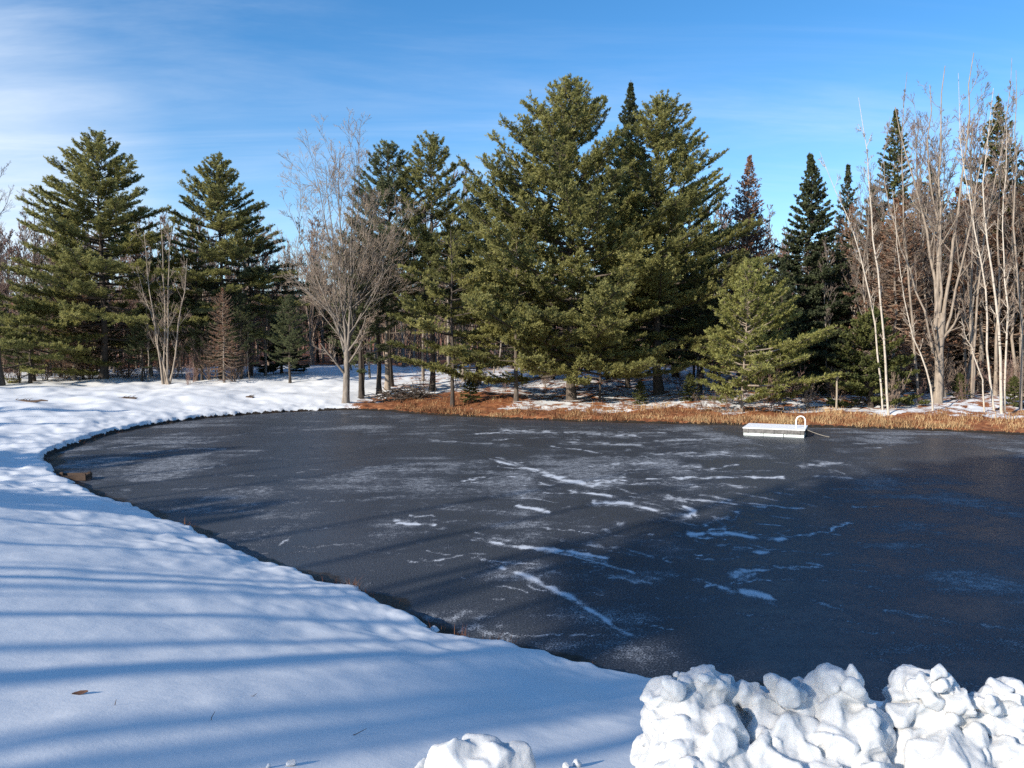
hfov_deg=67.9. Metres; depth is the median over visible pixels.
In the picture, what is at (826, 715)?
snow heap
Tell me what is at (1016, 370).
bare shrub
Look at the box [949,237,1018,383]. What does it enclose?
dead spruce
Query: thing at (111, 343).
white pine
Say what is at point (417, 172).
white pine
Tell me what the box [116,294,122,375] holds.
bare tree
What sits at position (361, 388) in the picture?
white pine
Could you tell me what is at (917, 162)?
bare tree
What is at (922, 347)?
dead spruce
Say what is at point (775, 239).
bare tree
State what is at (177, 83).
sky
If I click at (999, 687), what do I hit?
snow chunk
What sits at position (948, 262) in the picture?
bare tree
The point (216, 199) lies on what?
white pine
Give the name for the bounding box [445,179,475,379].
bare tree
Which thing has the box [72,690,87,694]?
fallen leaf
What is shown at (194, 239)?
bare tree
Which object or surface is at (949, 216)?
spruce
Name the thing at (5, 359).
bare shrub
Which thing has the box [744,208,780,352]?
bare tree
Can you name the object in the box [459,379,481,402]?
fir
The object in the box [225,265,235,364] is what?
bare tree
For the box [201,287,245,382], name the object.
dead spruce
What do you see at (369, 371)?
bare tree
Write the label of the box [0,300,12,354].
white pine
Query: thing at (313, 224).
bare tree
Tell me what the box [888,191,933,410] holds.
white birch
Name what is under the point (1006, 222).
bare tree
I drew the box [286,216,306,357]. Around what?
bare tree
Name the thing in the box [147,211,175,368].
bare tree
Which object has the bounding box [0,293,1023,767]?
snowy ground
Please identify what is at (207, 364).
bare shrub
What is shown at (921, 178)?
bare tree
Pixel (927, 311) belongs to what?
dead spruce
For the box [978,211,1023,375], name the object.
dead spruce
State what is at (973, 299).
bare tree
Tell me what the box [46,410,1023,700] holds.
pond ice
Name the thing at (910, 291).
bare tree
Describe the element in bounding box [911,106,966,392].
bare tree
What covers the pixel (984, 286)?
white birch
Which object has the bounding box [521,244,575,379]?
spruce
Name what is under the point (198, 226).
bare tree
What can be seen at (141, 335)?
white pine
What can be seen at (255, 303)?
bare tree
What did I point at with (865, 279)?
white birch
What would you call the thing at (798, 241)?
spruce
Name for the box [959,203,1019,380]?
dead spruce
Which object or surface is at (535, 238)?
white pine
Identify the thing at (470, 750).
snow chunk
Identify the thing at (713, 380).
bare shrub
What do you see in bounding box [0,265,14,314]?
bare tree
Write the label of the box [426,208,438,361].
bare tree
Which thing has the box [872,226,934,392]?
dead spruce
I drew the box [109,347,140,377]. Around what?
bare shrub
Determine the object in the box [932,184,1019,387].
dead spruce
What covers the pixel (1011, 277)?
dead spruce
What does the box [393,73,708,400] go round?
white pine
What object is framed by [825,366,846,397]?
bare shrub
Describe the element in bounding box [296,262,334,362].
white pine
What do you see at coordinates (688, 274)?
bare tree
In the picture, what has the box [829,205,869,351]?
dead spruce
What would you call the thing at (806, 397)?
bare shrub
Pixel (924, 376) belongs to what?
bare shrub
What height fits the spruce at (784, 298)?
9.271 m
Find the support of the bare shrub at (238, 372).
on the snowy ground at (160, 641)
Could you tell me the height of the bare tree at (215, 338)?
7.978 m
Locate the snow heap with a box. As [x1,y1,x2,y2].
[630,662,1023,767]
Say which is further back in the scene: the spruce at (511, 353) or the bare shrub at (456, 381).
the spruce at (511, 353)
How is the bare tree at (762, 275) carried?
on the snowy ground at (160, 641)
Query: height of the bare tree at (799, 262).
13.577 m
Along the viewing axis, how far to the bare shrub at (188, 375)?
61.01 m
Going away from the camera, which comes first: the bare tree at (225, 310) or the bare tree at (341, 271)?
the bare tree at (225, 310)
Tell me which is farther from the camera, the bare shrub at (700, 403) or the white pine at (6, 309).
the white pine at (6, 309)
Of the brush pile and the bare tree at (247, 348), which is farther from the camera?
the bare tree at (247, 348)
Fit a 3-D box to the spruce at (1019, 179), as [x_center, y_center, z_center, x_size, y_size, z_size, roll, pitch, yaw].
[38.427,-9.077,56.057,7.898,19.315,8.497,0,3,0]
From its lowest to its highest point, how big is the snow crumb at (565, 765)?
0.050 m
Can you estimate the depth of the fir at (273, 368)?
73.52 m
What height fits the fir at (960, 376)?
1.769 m
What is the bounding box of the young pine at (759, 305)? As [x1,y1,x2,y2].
[694,257,841,411]
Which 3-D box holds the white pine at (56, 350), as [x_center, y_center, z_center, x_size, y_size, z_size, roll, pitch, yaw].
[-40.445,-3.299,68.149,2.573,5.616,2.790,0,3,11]
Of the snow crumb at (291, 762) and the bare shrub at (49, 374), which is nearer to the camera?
the snow crumb at (291, 762)
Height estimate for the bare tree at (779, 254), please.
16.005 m
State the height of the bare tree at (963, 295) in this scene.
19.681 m
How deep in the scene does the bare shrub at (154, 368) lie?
67.50 m
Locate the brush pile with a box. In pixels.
[358,382,450,402]
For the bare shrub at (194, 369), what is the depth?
63.86 m
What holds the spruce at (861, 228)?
on the snowy ground at (160, 641)
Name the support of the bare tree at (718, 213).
on the snowy ground at (160, 641)
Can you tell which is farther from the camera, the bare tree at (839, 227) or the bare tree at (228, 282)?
the bare tree at (228, 282)
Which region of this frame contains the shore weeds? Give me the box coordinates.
[37,408,604,663]
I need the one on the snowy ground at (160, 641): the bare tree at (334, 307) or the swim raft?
the bare tree at (334, 307)
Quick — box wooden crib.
[56,471,91,480]
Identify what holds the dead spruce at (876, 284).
on the snowy ground at (160, 641)
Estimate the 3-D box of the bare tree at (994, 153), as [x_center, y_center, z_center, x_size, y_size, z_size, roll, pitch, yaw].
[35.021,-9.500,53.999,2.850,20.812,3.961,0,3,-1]
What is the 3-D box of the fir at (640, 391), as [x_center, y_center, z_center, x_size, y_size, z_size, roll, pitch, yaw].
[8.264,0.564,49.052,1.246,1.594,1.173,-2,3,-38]
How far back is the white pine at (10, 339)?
60.83 m
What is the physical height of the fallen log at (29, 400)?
0.286 m
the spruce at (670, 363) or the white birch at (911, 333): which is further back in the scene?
the spruce at (670, 363)
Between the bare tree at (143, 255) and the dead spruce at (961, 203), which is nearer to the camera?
the dead spruce at (961, 203)
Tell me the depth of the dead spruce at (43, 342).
71.37 m
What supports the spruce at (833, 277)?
on the snowy ground at (160, 641)
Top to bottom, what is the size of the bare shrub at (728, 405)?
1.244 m
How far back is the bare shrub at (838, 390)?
47.26 m
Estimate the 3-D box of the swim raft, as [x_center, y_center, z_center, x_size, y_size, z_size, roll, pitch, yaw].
[13.044,1.938,36.050,3.759,0.955,2.422,1,3,24]
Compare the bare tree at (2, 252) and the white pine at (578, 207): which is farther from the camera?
the bare tree at (2, 252)
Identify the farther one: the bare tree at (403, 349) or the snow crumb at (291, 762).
the bare tree at (403, 349)
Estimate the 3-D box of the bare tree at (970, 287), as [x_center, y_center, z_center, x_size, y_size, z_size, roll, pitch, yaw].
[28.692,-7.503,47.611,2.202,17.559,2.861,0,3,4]
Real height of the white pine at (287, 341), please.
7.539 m
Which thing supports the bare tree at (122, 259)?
on the snowy ground at (160, 641)
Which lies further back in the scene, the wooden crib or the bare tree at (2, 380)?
the bare tree at (2, 380)
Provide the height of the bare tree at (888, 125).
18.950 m
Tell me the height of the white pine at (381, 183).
20.183 m
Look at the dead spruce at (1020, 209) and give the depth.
51.59 m
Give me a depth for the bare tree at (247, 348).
64.71 m
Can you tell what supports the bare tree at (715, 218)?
on the snowy ground at (160, 641)
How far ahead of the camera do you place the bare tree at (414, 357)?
86.73 m
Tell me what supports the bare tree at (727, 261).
on the snowy ground at (160, 641)
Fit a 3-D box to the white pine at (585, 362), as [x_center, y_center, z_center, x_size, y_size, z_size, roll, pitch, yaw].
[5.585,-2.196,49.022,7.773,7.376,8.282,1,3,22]
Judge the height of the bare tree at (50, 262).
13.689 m
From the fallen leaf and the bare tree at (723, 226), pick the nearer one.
the fallen leaf
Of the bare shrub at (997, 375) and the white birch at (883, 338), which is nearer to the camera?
the white birch at (883, 338)
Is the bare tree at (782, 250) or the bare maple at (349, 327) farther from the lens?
the bare tree at (782, 250)
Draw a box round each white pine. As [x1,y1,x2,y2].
[0,127,221,378]
[0,299,123,383]
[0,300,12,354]
[1,315,35,382]
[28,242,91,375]
[40,316,70,375]
[83,300,123,365]
[123,305,163,380]
[134,151,309,378]
[135,329,166,373]
[145,253,236,380]
[180,299,222,380]
[208,216,324,375]
[216,290,262,378]
[252,304,279,364]
[265,294,310,382]
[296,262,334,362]
[321,139,462,386]
[326,217,398,398]
[327,254,402,395]
[340,232,421,393]
[363,221,424,389]
[379,130,485,390]
[385,229,514,406]
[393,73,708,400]
[438,191,525,384]
[453,206,569,400]
[546,295,657,401]
[569,89,777,395]
[669,250,732,391]
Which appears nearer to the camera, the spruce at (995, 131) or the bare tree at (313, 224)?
the spruce at (995, 131)
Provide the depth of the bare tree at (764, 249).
62.67 m
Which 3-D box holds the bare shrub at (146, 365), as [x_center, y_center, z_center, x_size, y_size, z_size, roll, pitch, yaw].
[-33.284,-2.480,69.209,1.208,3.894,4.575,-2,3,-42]
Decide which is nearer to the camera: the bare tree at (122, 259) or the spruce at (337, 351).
the bare tree at (122, 259)
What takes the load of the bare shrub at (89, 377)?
on the snowy ground at (160, 641)
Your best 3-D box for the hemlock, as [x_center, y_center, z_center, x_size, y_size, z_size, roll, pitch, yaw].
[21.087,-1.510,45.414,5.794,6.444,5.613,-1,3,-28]
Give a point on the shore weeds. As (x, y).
(349, 583)
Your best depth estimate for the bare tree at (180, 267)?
92.98 m
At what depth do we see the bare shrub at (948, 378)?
50.16 m
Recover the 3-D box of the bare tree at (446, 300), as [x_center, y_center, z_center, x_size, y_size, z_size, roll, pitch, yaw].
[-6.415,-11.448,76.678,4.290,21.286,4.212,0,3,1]
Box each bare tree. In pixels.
[0,160,14,385]
[0,228,26,313]
[0,231,29,371]
[0,249,10,366]
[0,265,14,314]
[4,220,37,294]
[7,205,37,314]
[16,191,46,381]
[20,231,44,341]
[25,227,64,375]
[35,227,51,374]
[81,236,99,364]
[95,233,127,371]
[95,238,120,369]
[106,234,136,373]
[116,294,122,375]
[124,255,145,368]
[127,220,153,368]
[129,218,191,384]
[130,205,160,376]
[139,297,154,378]
[143,225,171,354]
[144,292,153,381]
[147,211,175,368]
[151,214,190,370]
[157,284,169,345]
[172,224,190,361]
[178,213,208,299]
[184,220,209,366]
[187,217,209,371]
[204,228,218,361]
[209,235,227,313]
[209,296,218,378]
[223,216,256,357]
[223,235,242,364]
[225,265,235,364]
[232,215,260,362]
[245,211,272,364]
[245,321,250,379]
[246,286,256,348]
[252,242,279,375]
[276,241,294,314]
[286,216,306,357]
[286,258,300,361]
[296,230,324,342]
[305,210,332,362]
[307,218,328,359]
[329,222,344,361]
[332,236,338,360]
[366,311,384,377]
[395,213,413,366]
[408,241,419,366]
[410,205,438,380]
[416,167,444,363]
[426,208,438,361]
[437,169,459,365]
[443,163,475,381]
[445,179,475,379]
[484,195,505,369]
[684,222,714,378]
[686,207,718,378]
[689,223,694,376]
[702,203,730,378]
[703,184,734,384]
[713,208,734,366]
[717,209,740,281]
[722,201,745,381]
[734,237,772,384]
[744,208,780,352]
[754,216,775,353]
[761,225,780,279]
[763,204,786,285]
[773,228,796,294]
[777,247,802,329]
[788,222,810,330]
[817,237,837,395]
[829,201,853,366]
[838,195,878,394]
[847,177,888,353]
[850,159,887,386]
[855,120,892,365]
[863,175,892,301]
[890,76,922,401]
[895,115,935,391]
[906,142,934,387]
[907,144,944,390]
[910,181,935,331]
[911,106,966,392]
[921,136,962,396]
[941,113,987,390]
[946,117,992,379]
[947,126,996,397]
[953,136,994,395]
[964,60,1015,398]
[978,132,1021,395]
[985,104,1023,385]
[995,184,1023,372]
[996,147,1023,394]
[1000,147,1023,395]
[1003,79,1023,409]
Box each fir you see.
[253,324,309,373]
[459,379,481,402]
[632,381,648,404]
[677,373,701,400]
[947,373,970,399]
[1006,376,1023,406]
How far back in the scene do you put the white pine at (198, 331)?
64.82 m
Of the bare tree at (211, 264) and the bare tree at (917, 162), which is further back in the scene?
the bare tree at (211, 264)
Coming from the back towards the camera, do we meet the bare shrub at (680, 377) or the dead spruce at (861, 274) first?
the bare shrub at (680, 377)
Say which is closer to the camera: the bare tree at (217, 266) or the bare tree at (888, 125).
the bare tree at (888, 125)
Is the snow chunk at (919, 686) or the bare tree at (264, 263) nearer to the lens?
the snow chunk at (919, 686)
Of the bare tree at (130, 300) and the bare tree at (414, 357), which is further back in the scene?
the bare tree at (414, 357)
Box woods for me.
[0,221,928,368]
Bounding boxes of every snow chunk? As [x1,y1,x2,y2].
[415,733,535,767]
[905,663,954,711]
[985,677,1013,695]
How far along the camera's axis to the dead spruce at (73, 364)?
63.48 m
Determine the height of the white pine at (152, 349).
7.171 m
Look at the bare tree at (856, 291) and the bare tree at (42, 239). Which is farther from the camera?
the bare tree at (42, 239)
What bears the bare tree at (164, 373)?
on the snowy ground at (160, 641)
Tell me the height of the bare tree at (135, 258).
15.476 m
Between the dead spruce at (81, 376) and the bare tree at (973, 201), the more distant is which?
the dead spruce at (81, 376)
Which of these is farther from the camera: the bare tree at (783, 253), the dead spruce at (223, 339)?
the dead spruce at (223, 339)
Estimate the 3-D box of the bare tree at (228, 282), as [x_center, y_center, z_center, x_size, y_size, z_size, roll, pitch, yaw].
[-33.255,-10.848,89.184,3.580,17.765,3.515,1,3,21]
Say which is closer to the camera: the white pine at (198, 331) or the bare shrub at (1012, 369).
the bare shrub at (1012, 369)
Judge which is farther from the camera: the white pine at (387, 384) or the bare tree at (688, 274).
the bare tree at (688, 274)
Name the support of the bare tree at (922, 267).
on the snowy ground at (160, 641)
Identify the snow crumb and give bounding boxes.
[286,759,296,765]
[562,762,568,767]
[572,758,581,766]
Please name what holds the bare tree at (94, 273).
on the snowy ground at (160, 641)
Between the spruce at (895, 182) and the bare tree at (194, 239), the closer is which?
the spruce at (895, 182)
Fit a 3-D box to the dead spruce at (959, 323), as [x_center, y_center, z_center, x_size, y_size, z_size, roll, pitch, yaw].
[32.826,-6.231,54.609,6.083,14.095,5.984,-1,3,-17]
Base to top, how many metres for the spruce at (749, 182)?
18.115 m
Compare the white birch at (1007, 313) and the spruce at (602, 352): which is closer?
the white birch at (1007, 313)
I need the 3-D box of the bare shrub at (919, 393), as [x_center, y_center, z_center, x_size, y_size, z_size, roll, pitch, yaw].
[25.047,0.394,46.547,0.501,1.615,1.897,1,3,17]
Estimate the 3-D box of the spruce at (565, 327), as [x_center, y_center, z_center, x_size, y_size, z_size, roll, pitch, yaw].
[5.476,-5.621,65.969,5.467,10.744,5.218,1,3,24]
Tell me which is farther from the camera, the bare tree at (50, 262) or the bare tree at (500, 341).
the bare tree at (500, 341)
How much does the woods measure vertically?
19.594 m
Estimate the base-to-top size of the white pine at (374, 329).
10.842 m
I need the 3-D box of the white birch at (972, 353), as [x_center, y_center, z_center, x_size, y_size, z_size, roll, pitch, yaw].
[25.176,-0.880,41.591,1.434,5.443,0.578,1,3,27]
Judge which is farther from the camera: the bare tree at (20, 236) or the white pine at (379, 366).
the bare tree at (20, 236)
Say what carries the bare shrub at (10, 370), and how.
on the snowy ground at (160, 641)
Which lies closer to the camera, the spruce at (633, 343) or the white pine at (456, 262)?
the white pine at (456, 262)
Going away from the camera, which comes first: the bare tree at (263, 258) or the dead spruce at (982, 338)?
the dead spruce at (982, 338)
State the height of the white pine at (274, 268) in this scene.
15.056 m
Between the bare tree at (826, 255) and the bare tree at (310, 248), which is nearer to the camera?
the bare tree at (826, 255)
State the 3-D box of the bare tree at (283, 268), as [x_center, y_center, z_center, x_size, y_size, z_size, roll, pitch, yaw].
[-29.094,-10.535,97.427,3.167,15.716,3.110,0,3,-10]
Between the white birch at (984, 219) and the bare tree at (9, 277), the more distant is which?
the bare tree at (9, 277)
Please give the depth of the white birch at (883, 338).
41.53 m
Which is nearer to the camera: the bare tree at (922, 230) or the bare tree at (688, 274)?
the bare tree at (922, 230)
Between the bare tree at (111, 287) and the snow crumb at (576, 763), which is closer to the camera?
the snow crumb at (576, 763)
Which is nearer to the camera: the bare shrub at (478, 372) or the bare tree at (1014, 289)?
the bare tree at (1014, 289)
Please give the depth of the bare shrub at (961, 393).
45.74 m
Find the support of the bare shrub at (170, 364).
on the snowy ground at (160, 641)
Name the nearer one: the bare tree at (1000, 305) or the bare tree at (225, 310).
the bare tree at (1000, 305)
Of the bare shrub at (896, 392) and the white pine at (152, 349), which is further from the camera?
the white pine at (152, 349)
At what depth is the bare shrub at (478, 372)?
61.60 m
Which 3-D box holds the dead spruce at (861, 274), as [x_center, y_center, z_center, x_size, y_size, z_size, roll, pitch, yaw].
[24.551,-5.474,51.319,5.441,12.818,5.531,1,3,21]
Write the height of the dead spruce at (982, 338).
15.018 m
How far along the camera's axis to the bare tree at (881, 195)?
56.56 m
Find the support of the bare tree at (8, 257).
on the snowy ground at (160, 641)
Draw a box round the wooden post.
[835,377,838,410]
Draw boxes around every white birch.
[818,153,883,409]
[855,98,889,415]
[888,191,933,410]
[953,73,994,410]
[959,319,984,411]
[977,88,1002,413]
[994,122,1017,412]
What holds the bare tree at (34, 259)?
on the snowy ground at (160, 641)
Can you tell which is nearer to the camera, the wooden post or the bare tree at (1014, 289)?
the wooden post
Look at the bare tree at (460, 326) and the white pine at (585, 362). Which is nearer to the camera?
the white pine at (585, 362)
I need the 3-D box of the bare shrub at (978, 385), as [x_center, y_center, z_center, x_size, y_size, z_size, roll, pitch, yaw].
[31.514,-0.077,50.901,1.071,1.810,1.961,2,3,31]
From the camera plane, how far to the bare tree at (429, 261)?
86.07 m
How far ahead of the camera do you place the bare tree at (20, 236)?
79.34 m
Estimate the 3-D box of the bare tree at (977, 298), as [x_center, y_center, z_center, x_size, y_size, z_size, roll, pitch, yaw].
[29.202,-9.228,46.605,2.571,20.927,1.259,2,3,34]
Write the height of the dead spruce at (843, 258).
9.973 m
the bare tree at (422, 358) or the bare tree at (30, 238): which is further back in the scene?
the bare tree at (30, 238)
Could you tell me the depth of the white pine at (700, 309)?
55.41 m
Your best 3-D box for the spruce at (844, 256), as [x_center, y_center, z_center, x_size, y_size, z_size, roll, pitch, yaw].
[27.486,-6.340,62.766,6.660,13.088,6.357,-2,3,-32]
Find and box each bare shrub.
[0,325,20,374]
[0,336,21,380]
[27,359,57,380]
[50,342,95,377]
[62,342,99,378]
[86,328,117,369]
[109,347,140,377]
[121,356,136,375]
[139,343,151,374]
[145,331,192,377]
[147,349,184,376]
[177,331,237,379]
[185,360,193,384]
[190,351,202,381]
[211,330,267,376]
[217,346,251,378]
[220,353,249,381]
[408,364,438,387]
[446,369,473,389]
[469,363,488,386]
[499,373,510,393]
[542,378,551,387]
[668,364,696,389]
[693,391,710,411]
[705,369,729,390]
[706,394,719,411]
[723,395,731,410]
[758,359,806,410]
[773,367,808,392]
[792,378,823,408]
[824,374,847,399]
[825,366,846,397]
[876,370,911,408]
[905,347,949,392]
[915,379,925,401]
[927,356,961,392]
[932,349,983,391]
[943,377,975,401]
[973,352,1023,401]
[976,360,1017,390]
[976,371,991,393]
[1006,356,1023,396]
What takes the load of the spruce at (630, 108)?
on the snowy ground at (160, 641)
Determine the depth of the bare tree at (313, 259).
91.64 m
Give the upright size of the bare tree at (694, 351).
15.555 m
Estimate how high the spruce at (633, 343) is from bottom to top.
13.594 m
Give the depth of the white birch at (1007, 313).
40.62 m
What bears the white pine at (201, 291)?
on the snowy ground at (160, 641)
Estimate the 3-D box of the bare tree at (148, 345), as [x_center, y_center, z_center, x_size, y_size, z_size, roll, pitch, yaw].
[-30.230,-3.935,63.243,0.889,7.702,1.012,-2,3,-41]
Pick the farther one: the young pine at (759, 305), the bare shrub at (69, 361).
the bare shrub at (69, 361)
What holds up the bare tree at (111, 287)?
on the snowy ground at (160, 641)
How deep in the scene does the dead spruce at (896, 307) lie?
49.34 m
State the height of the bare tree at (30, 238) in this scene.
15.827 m
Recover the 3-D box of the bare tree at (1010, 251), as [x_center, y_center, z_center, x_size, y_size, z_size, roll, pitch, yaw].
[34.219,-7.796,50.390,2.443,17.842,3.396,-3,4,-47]
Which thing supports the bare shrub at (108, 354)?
on the snowy ground at (160, 641)
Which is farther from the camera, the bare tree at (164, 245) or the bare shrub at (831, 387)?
the bare tree at (164, 245)
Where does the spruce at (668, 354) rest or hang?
on the snowy ground at (160, 641)
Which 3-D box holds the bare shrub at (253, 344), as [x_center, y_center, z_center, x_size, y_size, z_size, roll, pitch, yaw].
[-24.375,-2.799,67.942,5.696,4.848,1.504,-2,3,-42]
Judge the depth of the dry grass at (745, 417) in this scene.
41.96 m
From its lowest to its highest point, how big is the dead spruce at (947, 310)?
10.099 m
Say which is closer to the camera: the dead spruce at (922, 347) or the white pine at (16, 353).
the dead spruce at (922, 347)
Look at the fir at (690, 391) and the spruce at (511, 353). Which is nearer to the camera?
the fir at (690, 391)
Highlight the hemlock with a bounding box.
[817,305,931,407]
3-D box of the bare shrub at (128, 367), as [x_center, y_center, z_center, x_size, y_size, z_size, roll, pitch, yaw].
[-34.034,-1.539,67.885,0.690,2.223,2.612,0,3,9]
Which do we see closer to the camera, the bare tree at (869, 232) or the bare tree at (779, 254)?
the bare tree at (869, 232)
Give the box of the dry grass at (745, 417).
[392,395,1023,432]
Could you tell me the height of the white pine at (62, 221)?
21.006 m
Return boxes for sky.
[0,0,1023,301]
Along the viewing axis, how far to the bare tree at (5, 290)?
72.03 m
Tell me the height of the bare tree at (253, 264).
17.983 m
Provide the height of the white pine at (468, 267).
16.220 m
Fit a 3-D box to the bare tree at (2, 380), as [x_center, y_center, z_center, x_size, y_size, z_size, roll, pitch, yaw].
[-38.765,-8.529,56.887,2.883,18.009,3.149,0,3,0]
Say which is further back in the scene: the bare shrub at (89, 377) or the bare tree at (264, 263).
the bare tree at (264, 263)
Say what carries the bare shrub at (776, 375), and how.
on the snowy ground at (160, 641)
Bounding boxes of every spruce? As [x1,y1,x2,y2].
[34,284,63,369]
[36,262,112,380]
[49,293,109,378]
[111,312,147,376]
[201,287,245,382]
[321,272,368,356]
[482,242,535,367]
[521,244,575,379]
[551,270,593,377]
[579,269,631,378]
[585,82,673,388]
[586,276,643,379]
[633,236,712,376]
[641,225,712,377]
[699,154,776,385]
[748,259,816,392]
[754,152,868,395]
[798,249,874,381]
[809,257,867,381]
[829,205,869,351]
[829,229,862,365]
[831,163,864,257]
[836,207,920,392]
[844,183,890,316]
[852,179,977,387]
[852,198,936,394]
[852,204,956,389]
[853,260,901,343]
[860,109,927,364]
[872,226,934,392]
[890,165,962,367]
[890,245,956,388]
[891,251,977,390]
[918,183,1023,390]
[925,93,1023,382]
[928,187,964,377]
[928,200,1008,387]
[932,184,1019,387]
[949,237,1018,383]
[956,179,1023,381]
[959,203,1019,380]
[974,153,1023,361]
[974,185,1023,383]
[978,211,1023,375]
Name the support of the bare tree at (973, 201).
on the snowy ground at (160, 641)
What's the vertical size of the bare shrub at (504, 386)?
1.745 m
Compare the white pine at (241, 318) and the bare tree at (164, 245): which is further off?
the bare tree at (164, 245)
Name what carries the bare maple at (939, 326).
on the snowy ground at (160, 641)
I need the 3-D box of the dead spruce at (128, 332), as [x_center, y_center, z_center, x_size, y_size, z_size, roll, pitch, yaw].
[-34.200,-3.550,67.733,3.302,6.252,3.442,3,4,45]
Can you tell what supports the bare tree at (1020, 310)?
on the snowy ground at (160, 641)
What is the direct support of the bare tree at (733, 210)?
on the snowy ground at (160, 641)
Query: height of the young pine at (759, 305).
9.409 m
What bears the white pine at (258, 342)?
on the snowy ground at (160, 641)
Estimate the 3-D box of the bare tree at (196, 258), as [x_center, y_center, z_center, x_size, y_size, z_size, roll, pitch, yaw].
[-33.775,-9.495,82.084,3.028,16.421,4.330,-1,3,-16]
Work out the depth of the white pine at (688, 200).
51.36 m
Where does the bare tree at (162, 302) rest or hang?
on the snowy ground at (160, 641)
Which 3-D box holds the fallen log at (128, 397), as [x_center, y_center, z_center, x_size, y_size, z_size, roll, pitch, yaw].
[-24.920,0.872,49.273,1.300,0.275,0.328,0,3,0]
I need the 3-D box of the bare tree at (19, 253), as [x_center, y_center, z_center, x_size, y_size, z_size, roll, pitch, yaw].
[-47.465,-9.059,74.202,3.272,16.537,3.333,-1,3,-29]
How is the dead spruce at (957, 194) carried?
on the snowy ground at (160, 641)
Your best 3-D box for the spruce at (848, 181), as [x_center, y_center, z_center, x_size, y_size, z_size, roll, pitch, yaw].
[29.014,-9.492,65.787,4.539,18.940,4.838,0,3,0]
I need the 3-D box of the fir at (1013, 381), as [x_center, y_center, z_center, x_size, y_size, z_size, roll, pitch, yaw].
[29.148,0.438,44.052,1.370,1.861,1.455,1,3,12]
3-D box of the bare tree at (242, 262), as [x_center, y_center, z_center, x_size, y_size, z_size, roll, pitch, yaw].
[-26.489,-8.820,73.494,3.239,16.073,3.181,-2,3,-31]
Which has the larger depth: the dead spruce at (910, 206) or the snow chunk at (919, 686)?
the dead spruce at (910, 206)
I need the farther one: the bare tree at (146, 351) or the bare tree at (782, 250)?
the bare tree at (782, 250)
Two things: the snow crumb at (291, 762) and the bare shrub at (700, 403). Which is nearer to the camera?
the snow crumb at (291, 762)
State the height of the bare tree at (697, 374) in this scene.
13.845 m
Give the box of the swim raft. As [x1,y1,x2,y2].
[743,416,828,437]
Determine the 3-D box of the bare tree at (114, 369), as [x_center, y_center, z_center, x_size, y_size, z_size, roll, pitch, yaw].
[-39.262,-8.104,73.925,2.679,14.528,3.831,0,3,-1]
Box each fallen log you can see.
[18,398,47,402]
[118,395,136,398]
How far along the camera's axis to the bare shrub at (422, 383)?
59.51 m
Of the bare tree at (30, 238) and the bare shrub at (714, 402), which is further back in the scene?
the bare tree at (30, 238)
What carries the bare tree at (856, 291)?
on the snowy ground at (160, 641)
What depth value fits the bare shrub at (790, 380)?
49.09 m
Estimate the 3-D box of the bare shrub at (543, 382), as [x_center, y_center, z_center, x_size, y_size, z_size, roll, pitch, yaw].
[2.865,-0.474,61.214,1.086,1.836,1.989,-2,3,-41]
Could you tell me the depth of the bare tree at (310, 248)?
95.34 m
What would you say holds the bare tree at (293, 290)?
on the snowy ground at (160, 641)
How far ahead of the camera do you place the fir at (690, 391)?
48.46 m
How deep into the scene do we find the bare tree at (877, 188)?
50.21 m
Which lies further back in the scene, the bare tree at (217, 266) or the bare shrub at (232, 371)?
the bare tree at (217, 266)
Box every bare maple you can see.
[256,107,439,403]
[871,53,996,403]
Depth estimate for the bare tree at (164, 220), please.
76.38 m
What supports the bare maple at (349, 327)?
on the snowy ground at (160, 641)

